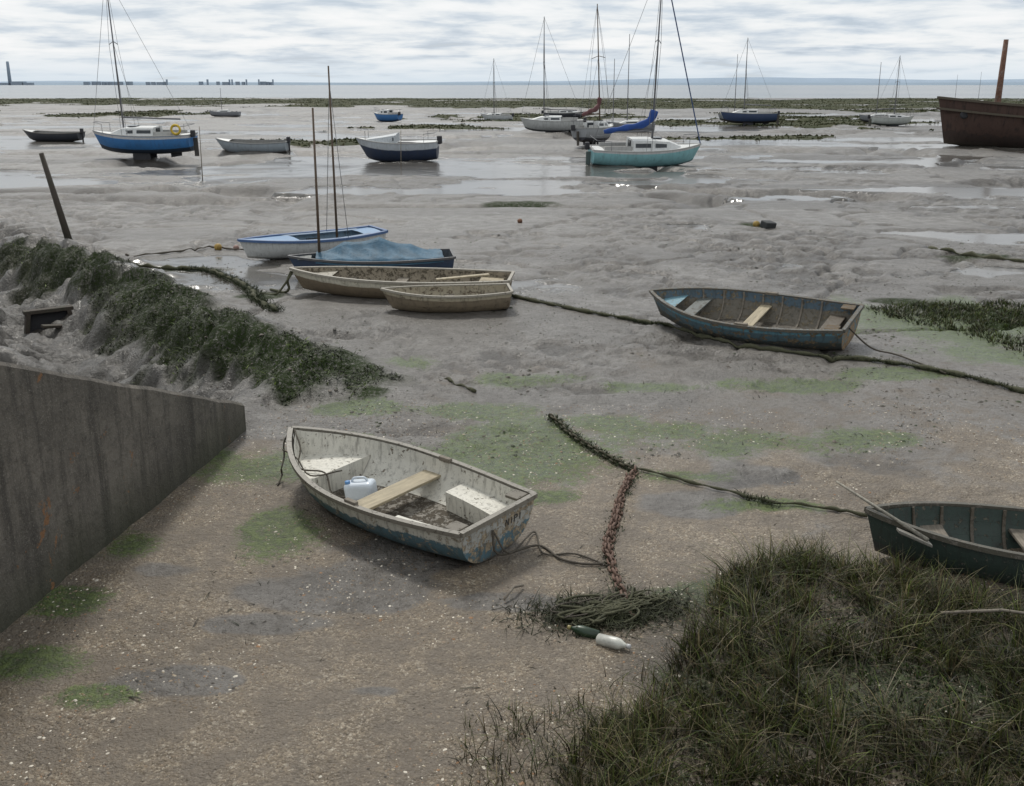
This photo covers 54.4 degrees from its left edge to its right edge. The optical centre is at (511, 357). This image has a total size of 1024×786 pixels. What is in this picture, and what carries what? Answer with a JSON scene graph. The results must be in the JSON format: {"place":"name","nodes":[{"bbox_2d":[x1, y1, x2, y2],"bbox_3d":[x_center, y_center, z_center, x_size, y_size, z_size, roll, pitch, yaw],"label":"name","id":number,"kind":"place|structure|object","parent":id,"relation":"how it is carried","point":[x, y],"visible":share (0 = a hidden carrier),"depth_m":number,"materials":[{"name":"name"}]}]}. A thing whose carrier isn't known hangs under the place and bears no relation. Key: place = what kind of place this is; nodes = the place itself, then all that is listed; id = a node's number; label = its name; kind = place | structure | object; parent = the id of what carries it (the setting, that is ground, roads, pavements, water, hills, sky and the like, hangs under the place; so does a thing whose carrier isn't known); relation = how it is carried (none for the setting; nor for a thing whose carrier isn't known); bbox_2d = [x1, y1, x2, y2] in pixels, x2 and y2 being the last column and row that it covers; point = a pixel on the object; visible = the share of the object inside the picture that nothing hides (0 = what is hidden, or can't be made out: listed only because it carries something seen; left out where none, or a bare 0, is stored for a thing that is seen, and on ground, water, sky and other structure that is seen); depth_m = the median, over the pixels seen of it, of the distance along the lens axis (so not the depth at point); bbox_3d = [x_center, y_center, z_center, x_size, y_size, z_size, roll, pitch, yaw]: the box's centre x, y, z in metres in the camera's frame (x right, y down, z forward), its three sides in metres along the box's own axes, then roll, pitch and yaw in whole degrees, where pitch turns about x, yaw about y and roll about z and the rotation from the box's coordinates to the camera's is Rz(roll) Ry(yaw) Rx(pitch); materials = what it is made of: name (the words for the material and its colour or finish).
{"place":"outdoors","nodes":[
{"label":"outdoors","id":0,"kind":"place"},
{"bbox_2d":[2,81,325,82],"bbox_3d":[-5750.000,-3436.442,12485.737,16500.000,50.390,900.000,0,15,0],"label":"distant hills","id":1,"kind":"structure","parent":0,"point":[168,82],"depth_m":12218.80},
{"bbox_2d":[0,98,1023,785],"bbox_3d":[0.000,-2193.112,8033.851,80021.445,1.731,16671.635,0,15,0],"label":"ground","id":2,"kind":"structure","parent":0,"point":[896,202],"depth_m":13.91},
{"bbox_2d":[22,305,73,333],"bbox_3d":[-9.686,-0.771,21.679,1.641,0.562,0.865,-10,18,-34],"label":"drain outfall","id":3,"kind":"object","parent":2,"relation":"on","point":[40,318],"visible":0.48,"depth_m":21.68,"materials":[{"name":"grey concrete"}]},
{"bbox_2d":[22,128,85,141],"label":"open fishing boat","id":4,"kind":"object","parent":2,"relation":"on","point":[51,136],"visible":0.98,"depth_m":76.82,"materials":[{"name":"black wood"}]},
{"bbox_2d":[39,153,72,239],"bbox_3d":[-11.914,-4.007,26.171,0.685,2.681,0.194,0,15,0],"label":"wooden mooring post","id":5,"kind":"object","parent":2,"relation":"on","point":[61,216],"visible":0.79,"depth_m":26.09,"materials":[{"name":"brown wood"}]},
{"bbox_2d":[0,361,245,633],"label":"concrete sea wall","id":6,"kind":"structure","parent":2,"relation":"on","point":[90,467],"depth_m":8.95,"materials":[{"name":"grey concrete"}]},
{"bbox_2d":[92,0,198,159],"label":"bilge keel yacht","id":7,"kind":"object","parent":2,"relation":"on","point":[138,142],"visible":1,"depth_m":58.13,"materials":[{"name":"paint"}]},
{"bbox_2d":[136,130,150,133],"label":"window","id":8,"kind":"structure","parent":7,"relation":"in","point":[137,131],"depth_m":57.96,"materials":[{"name":"black glass"}]},
{"bbox_2d":[125,245,243,256],"bbox_3d":[-8.528,-2.769,25.961,2.935,0.154,0.687,-6,17,-22],"label":"mooring rope","id":9,"kind":"object","parent":2,"relation":"on","point":[166,252],"visible":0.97,"depth_m":26.00,"materials":[{"name":"brown fabric"}]},
{"bbox_2d":[0,234,400,405],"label":"seaweed bank","id":10,"kind":"structure","parent":2,"relation":"on","point":[266,336],"depth_m":17.04,"materials":[{"name":"green plant"}]},
{"bbox_2d":[199,127,202,180],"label":"marker stake","id":11,"kind":"object","parent":2,"relation":"on","point":[201,155],"visible":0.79,"depth_m":45.60,"materials":[{"name":"wood"}]},
{"bbox_2d":[130,261,275,309],"bbox_3d":[-6.434,-1.635,21.944,1.237,0.231,7.040,-14,20,-41],"label":"mooring rope","id":12,"kind":"object","parent":2,"relation":"on","point":[170,267],"visible":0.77,"depth_m":23.35,"materials":[{"name":"brown fabric"}]},
{"bbox_2d":[214,243,221,249],"bbox_3d":[-7.769,-2.907,26.332,0.204,0.200,0.199,11,38,-3],"label":"mooring buoy","id":13,"kind":"object","parent":2,"relation":"on","point":[217,246],"visible":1,"depth_m":26.26,"materials":[{"name":"yellow plastic"}]},
{"bbox_2d":[209,90,240,116],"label":"moored sailboat","id":14,"kind":"object","parent":2,"relation":"on","point":[223,113],"visible":0.96,"depth_m":133.53,"materials":[{"name":"white plastic"}]},
{"bbox_2d":[174,264,285,311],"bbox_3d":[-5.933,-1.534,21.480,1.060,0.228,6.258,-10,18,-34],"label":"seaweed on rope","id":15,"kind":"object","parent":2,"relation":"on","point":[258,295],"visible":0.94,"depth_m":21.26,"materials":[{"name":"green plant"}]},
{"bbox_2d":[215,137,290,152],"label":"open fishing boat","id":16,"kind":"object","parent":2,"relation":"on","point":[240,145],"visible":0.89,"depth_m":64.05,"materials":[{"name":"grey wood"}]},
{"bbox_2d":[237,66,387,258],"bbox_3d":[-5.116,-4.874,25.017,3.867,4.701,1.510,-10,19,-33],"label":"sailing dinghy","id":17,"kind":"object","parent":2,"relation":"on","point":[278,246],"visible":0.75,"depth_m":25.08,"materials":[{"name":"plastic"}]},
{"bbox_2d":[287,108,455,267],"bbox_3d":[-3.224,-3.703,22.505,3.791,3.750,1.530,-2,16,-8],"label":"covered sailing dinghy","id":18,"kind":"object","parent":2,"relation":"on","point":[378,251],"visible":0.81,"depth_m":22.54,"materials":[{"name":"blue fabric"}]},
{"bbox_2d":[261,266,514,298],"bbox_3d":[-2.617,-1.542,20.726,5.293,0.582,1.440,2,17,6],"label":"open rowing boat","id":19,"kind":"object","parent":2,"relation":"on","point":[363,281],"visible":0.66,"depth_m":20.87,"materials":[{"name":"wood"}]},
{"bbox_2d":[374,108,402,121],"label":"motor cruiser","id":20,"kind":"object","parent":2,"relation":"on","point":[386,115],"visible":1,"depth_m":118.67,"materials":[{"name":"paint"}]},
{"bbox_2d":[355,128,441,161],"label":"motor cruiser","id":21,"kind":"object","parent":2,"relation":"on","point":[394,147],"visible":0.95,"depth_m":56.49,"materials":[{"name":"plastic"}]},
{"bbox_2d":[277,426,537,562],"bbox_3d":[-1.284,1.328,10.163,3.180,0.625,1.391,13,23,39],"label":"rowing dinghy","id":22,"kind":"object","parent":2,"relation":"on","point":[415,497],"visible":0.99,"depth_m":10.13,"materials":[{"name":"paint"}]},
{"bbox_2d":[380,283,513,312],"bbox_3d":[-1.271,-1.133,19.313,2.524,0.490,1.070,-2,16,-7],"label":"dinghy","id":23,"kind":"object","parent":2,"relation":"on","point":[449,298],"visible":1,"depth_m":19.05,"materials":[{"name":"beige wood"}]},
{"bbox_2d":[444,377,476,392],"bbox_3d":[-0.769,0.389,14.410,0.076,0.086,0.793,-11,19,-36],"label":"driftwood","id":24,"kind":"object","parent":2,"relation":"on","point":[471,389],"visible":0.99,"depth_m":14.30,"materials":[{"name":"brown wood"}]},
{"bbox_2d":[480,60,513,119],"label":"sloop yacht","id":25,"kind":"object","parent":2,"relation":"on","point":[495,116],"visible":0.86,"depth_m":121.45,"materials":[{"name":"paint"}]},
{"bbox_2d":[0,399,1023,785],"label":"shingle","id":26,"kind":"object","parent":2,"relation":"on","point":[42,737],"visible":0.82,"depth_m":8.10,"materials":[{"name":"gravel"}]},
{"bbox_2d":[0,97,1023,147],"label":"saltmarsh vegetation","id":27,"kind":"object","parent":2,"relation":"on","point":[517,114],"visible":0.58,"depth_m":181.69,"materials":[{"name":"green plant"}]},
{"bbox_2d":[503,584,523,599],"bbox_3d":[0.014,1.998,8.566,0.024,0.070,0.307,10,18,31],"label":"driftwood stick","id":28,"kind":"object","parent":2,"relation":"on","point":[511,590],"visible":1,"depth_m":8.53,"materials":[{"name":"wood"}]},
{"bbox_2d":[491,530,610,565],"bbox_3d":[0.357,1.700,9.243,1.093,0.325,0.415,0,15,0],"label":"stern rope","id":29,"kind":"object","parent":2,"relation":"on","point":[542,546],"visible":0.98,"depth_m":9.13,"materials":[{"name":"fabric"}]},
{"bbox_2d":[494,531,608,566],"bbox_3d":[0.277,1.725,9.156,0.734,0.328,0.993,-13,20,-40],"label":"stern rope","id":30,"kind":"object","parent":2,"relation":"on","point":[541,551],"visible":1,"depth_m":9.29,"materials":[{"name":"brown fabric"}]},
{"bbox_2d":[520,17,586,132],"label":"sloop yacht","id":31,"kind":"object","parent":2,"relation":"on","point":[546,123],"visible":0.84,"depth_m":87.78,"materials":[{"name":"paint"}]},
{"bbox_2d":[541,107,584,118],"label":"sloop yacht","id":32,"kind":"object","parent":2,"relation":"on","point":[564,113],"visible":0.51,"depth_m":124.11,"materials":[{"name":"paint"}]},
{"bbox_2d":[121,228,1023,459],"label":"mud debris","id":33,"kind":"object","parent":2,"relation":"on","point":[512,445],"visible":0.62,"depth_m":15.59,"materials":[{"name":"stone"}]},
{"bbox_2d":[433,634,713,785],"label":"marsh grass","id":34,"kind":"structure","parent":2,"relation":"on","point":[530,739],"depth_m":6.63,"materials":[{"name":"green plant"}]},
{"bbox_2d":[129,248,1022,711],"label":"stranded weed","id":35,"kind":"object","parent":2,"relation":"on","point":[609,382],"visible":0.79,"depth_m":13.78,"materials":[{"name":"green plant"}]},
{"bbox_2d":[567,625,599,638],"bbox_3d":[0.568,2.185,7.940,0.266,0.086,0.085,12,18,17],"label":"glass bottle","id":36,"kind":"object","parent":2,"relation":"on","point":[585,631],"visible":0.9,"depth_m":7.90,"materials":[{"name":"glass"}]},
{"bbox_2d":[511,293,669,326],"bbox_3d":[1.288,-0.954,19.245,4.363,0.104,0.350,14,21,42],"label":"seaweed on rope","id":37,"kind":"object","parent":2,"relation":"on","point":[636,320],"visible":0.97,"depth_m":18.41,"materials":[{"name":"plant"}]},
{"bbox_2d":[570,4,612,145],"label":"motor sailer","id":38,"kind":"object","parent":2,"relation":"on","point":[583,132],"visible":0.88,"depth_m":69.26,"materials":[{"name":"paint"}]},
{"bbox_2d":[548,413,636,469],"bbox_3d":[0.904,1.036,12.222,0.186,0.111,2.152,-7,17,-25],"label":"mooring chain","id":39,"kind":"object","parent":2,"relation":"on","point":[573,435],"visible":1,"depth_m":12.04,"materials":[{"name":"metal"}]},
{"bbox_2d":[544,414,642,470],"bbox_3d":[0.883,1.025,12.202,0.405,0.060,2.258,-8,17,-26],"label":"seaweed on rope","id":40,"kind":"object","parent":2,"relation":"on","point":[588,447],"visible":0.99,"depth_m":12.08,"materials":[{"name":"green plant"}]},
{"bbox_2d":[550,587,670,627],"bbox_3d":[0.822,2.063,8.245,1.020,0.124,0.536,-3,16,-11],"label":"tangled rope pile","id":41,"kind":"object","parent":2,"relation":"on","point":[611,607],"visible":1,"depth_m":8.22,"materials":[{"name":"green fabric"}]},
{"bbox_2d":[612,59,614,121],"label":"moored sailboat","id":42,"kind":"object","parent":2,"relation":"on","point":[613,91],"visible":0.12,"depth_m":90.85,"materials":[{"name":"white metal"}]},
{"bbox_2d":[596,633,631,649],"bbox_3d":[0.793,2.222,7.748,0.294,0.094,0.094,3,15,35],"label":"plastic bottle","id":43,"kind":"object","parent":2,"relation":"on","point":[612,642],"visible":0.98,"depth_m":7.72,"materials":[{"name":"white plastic"}]},
{"bbox_2d":[601,472,630,560],"bbox_3d":[1.058,1.585,10.116,0.159,0.092,2.206,3,16,10],"label":"mooring chain","id":44,"kind":"object","parent":2,"relation":"on","point":[622,490],"visible":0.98,"depth_m":10.01,"materials":[{"name":"metal"}]},
{"bbox_2d":[596,469,643,597],"bbox_3d":[1.083,1.646,9.899,0.428,0.072,3.187,2,15,8],"label":"seaweed on rope","id":45,"kind":"object","parent":2,"relation":"on","point":[628,493],"visible":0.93,"depth_m":9.76,"materials":[{"name":"brown plant"}]},
{"bbox_2d":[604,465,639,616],"bbox_3d":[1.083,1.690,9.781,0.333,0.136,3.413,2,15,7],"label":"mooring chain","id":46,"kind":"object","parent":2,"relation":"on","point":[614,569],"visible":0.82,"depth_m":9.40,"materials":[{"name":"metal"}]},
{"bbox_2d":[479,580,769,648],"bbox_3d":[1.008,2.069,8.156,2.571,0.198,1.232,0,15,0],"label":"seaweed on rope","id":47,"kind":"object","parent":2,"relation":"on","point":[643,615],"visible":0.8,"depth_m":8.16,"materials":[{"name":"green plant"}]},
{"bbox_2d":[608,34,654,129],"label":"moored sailboat","id":48,"kind":"object","parent":2,"relation":"on","point":[627,121],"visible":0.37,"depth_m":88.05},
{"bbox_2d":[584,0,701,170],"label":"bilge keel yacht","id":49,"kind":"object","parent":2,"relation":"on","point":[653,152],"visible":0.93,"depth_m":53.46,"materials":[{"name":"paint"}]},
{"bbox_2d":[636,144,650,147],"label":"window","id":50,"kind":"structure","parent":49,"relation":"in","point":[637,145],"depth_m":53.27,"materials":[{"name":"black glass"}]},
{"bbox_2d":[656,144,666,147],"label":"window","id":51,"kind":"structure","parent":49,"relation":"in","point":[657,145],"depth_m":53.47,"materials":[{"name":"black glass"}]},
{"bbox_2d":[718,54,737,120],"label":"moored sailboat","id":52,"kind":"object","parent":2,"relation":"on","point":[720,117],"visible":0.2,"depth_m":109.58,"materials":[{"name":"blue"}]},
{"bbox_2d":[720,39,779,125],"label":"sloop yacht","id":53,"kind":"object","parent":2,"relation":"on","point":[744,116],"visible":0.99,"depth_m":104.91,"materials":[{"name":"paint"}]},
{"bbox_2d":[637,468,867,516],"bbox_3d":[2.445,1.439,10.612,2.580,0.098,0.201,10,18,32],"label":"mooring rope","id":54,"kind":"object","parent":2,"relation":"on","point":[832,508],"visible":1,"depth_m":10.45,"materials":[{"name":"brown fabric"}]},
{"bbox_2d":[753,221,759,226],"bbox_3d":[7.455,-4.053,30.398,0.224,0.220,0.218,11,38,-3],"label":"mooring buoy","id":55,"kind":"object","parent":2,"relation":"on","point":[756,223],"visible":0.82,"depth_m":30.32,"materials":[{"name":"yellow plastic"}]},
{"bbox_2d":[649,287,864,349],"bbox_3d":[4.073,-0.676,17.284,3.646,0.645,1.700,9,27,31],"label":"rowing dinghy","id":56,"kind":"object","parent":2,"relation":"on","point":[770,318],"visible":0.99,"depth_m":17.35,"materials":[{"name":"blue wood"}]},
{"bbox_2d":[734,487,783,507],"bbox_3d":[2.560,1.459,10.461,0.284,0.080,0.583,-14,20,-41],"label":"seaweed on rope","id":57,"kind":"object","parent":2,"relation":"on","point":[760,499],"visible":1,"depth_m":10.41,"materials":[{"name":"plant"}]},
{"bbox_2d":[512,294,1023,393],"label":"mooring rope","id":58,"kind":"object","parent":2,"relation":"on","point":[702,336],"visible":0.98,"depth_m":16.14,"materials":[{"name":"brown fabric"}]},
{"bbox_2d":[524,538,1023,785],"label":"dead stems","id":59,"kind":"object","parent":2,"relation":"on","point":[785,622],"visible":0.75,"depth_m":7.00,"materials":[{"name":"brown plant"}]},
{"bbox_2d":[526,526,1023,785],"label":"marsh grass","id":60,"kind":"structure","parent":2,"relation":"on","point":[799,568],"depth_m":6.92,"materials":[{"name":"green plant"}]},
{"bbox_2d":[577,553,1023,785],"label":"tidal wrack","id":61,"kind":"object","parent":2,"relation":"on","point":[864,692],"visible":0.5,"depth_m":7.05,"materials":[{"name":"green plant"}]},
{"bbox_2d":[634,579,1023,785],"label":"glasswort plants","id":62,"kind":"object","parent":2,"relation":"on","point":[919,673],"visible":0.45,"depth_m":7.03,"materials":[{"name":"green plant"}]},
{"bbox_2d":[859,67,884,121],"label":"moored sailboat","id":63,"kind":"object","parent":2,"relation":"on","point":[864,118],"visible":0.39,"depth_m":109.83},
{"bbox_2d":[867,57,914,125],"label":"sloop yacht","id":64,"kind":"object","parent":2,"relation":"on","point":[894,119],"visible":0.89,"depth_m":105.06,"materials":[{"name":"paint"}]},
{"bbox_2d":[849,327,945,373],"bbox_3d":[6.064,-0.159,15.574,0.352,0.401,1.863,-10,18,-32],"label":"stern rope","id":65,"kind":"object","parent":2,"relation":"on","point":[856,335],"visible":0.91,"depth_m":15.95,"materials":[{"name":"brown fabric"}]},
{"bbox_2d":[817,352,1019,392],"bbox_3d":[6.137,0.195,14.998,3.185,0.145,0.608,14,20,41],"label":"seaweed on rope","id":66,"kind":"object","parent":2,"relation":"on","point":[967,376],"visible":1,"depth_m":14.94,"materials":[{"name":"green plant"}]},
{"bbox_2d":[864,501,1023,587],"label":"green rowing boat","id":67,"kind":"object","parent":2,"relation":"on","point":[978,536],"visible":0.84,"depth_m":9.04,"materials":[{"name":"green wood"}]},
{"bbox_2d":[836,481,928,541],"bbox_3d":[3.300,1.368,8.922,0.551,0.208,0.878,0,15,0],"label":"broken oar","id":68,"kind":"object","parent":67,"relation":"on","point":[914,531],"visible":1,"depth_m":8.84,"materials":[{"name":"wood"}]},
{"bbox_2d":[865,296,1023,358],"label":"sea purslane plants","id":69,"kind":"object","parent":2,"relation":"on","point":[935,314],"visible":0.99,"depth_m":18.73,"materials":[{"name":"green plant"}]},
{"bbox_2d":[928,246,1023,262],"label":"mooring rope","id":70,"kind":"object","parent":2,"relation":"on","point":[974,254],"visible":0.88,"depth_m":25.02,"materials":[{"name":"brown fabric"}]},
{"bbox_2d":[936,96,1023,147],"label":"rusty barge","id":71,"kind":"object","parent":2,"relation":"on","point":[967,122],"visible":0.98,"depth_m":70.02,"materials":[{"name":"metal"}]},
{"bbox_2d":[941,609,1023,614],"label":"driftwood stick","id":72,"kind":"object","parent":2,"relation":"on","point":[987,610],"visible":0.84,"depth_m":7.68,"materials":[{"name":"brown wood"}]},
{"bbox_2d":[994,39,1008,101],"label":"rusty mooring pile","id":73,"kind":"object","parent":2,"relation":"on","point":[998,94],"visible":0.6,"depth_m":71.51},
{"bbox_2d":[0,85,1023,98],"bbox_3d":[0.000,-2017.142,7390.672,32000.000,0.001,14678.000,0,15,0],"label":"water","id":74,"kind":"structure","parent":0,"point":[457,91],"depth_m":678.05,"materials":[{"name":"grey liquid"}]},
{"bbox_2d":[0,82,1023,84],"bbox_3d":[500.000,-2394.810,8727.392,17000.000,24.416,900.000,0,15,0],"label":"distant shore","id":75,"kind":"structure","parent":0,"point":[532,83],"depth_m":8411.73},
{"bbox_2d":[0,61,33,84],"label":"power station","id":76,"kind":"object","parent":75,"relation":"on","point":[10,82],"visible":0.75,"depth_m":7299.71,"materials":[{"name":"concrete"}]},
{"bbox_2d":[83,79,273,84],"bbox_3d":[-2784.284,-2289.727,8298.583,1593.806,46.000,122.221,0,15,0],"label":"oil refinery","id":77,"kind":"structure","parent":75,"relation":"on","point":[166,83],"depth_m":8276.18,"materials":[{"name":"concrete"}]},
{"bbox_2d":[0,0,1023,82],"label":"sky","id":78,"kind":"structure","parent":0,"point":[360,41],"materials":[{"name":"grey"}]},
{"bbox_2d":[425,77,1023,82],"bbox_3d":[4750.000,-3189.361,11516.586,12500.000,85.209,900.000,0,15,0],"label":"distant hills","id":79,"kind":"structure","parent":0,"point":[773,80],"depth_m":11213.92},
{"bbox_2d":[760,220,776,228],"bbox_3d":[7.773,-4.009,30.230,0.400,0.220,0.300,-2,26,-29],"label":"washed up crate","id":80,"kind":"object","parent":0,"point":[766,224],"visible":0.92,"depth_m":30.12,"materials":[{"name":"grey plastic"}]},
{"bbox_2d":[896,528,932,547],"bbox_3d":[3.475,1.558,8.610,0.214,0.068,0.272,0,15,0],"label":"broken plank","id":81,"kind":"object","parent":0,"point":[913,537],"visible":1,"depth_m":8.59,"materials":[{"name":"grey wood"}]}
]}

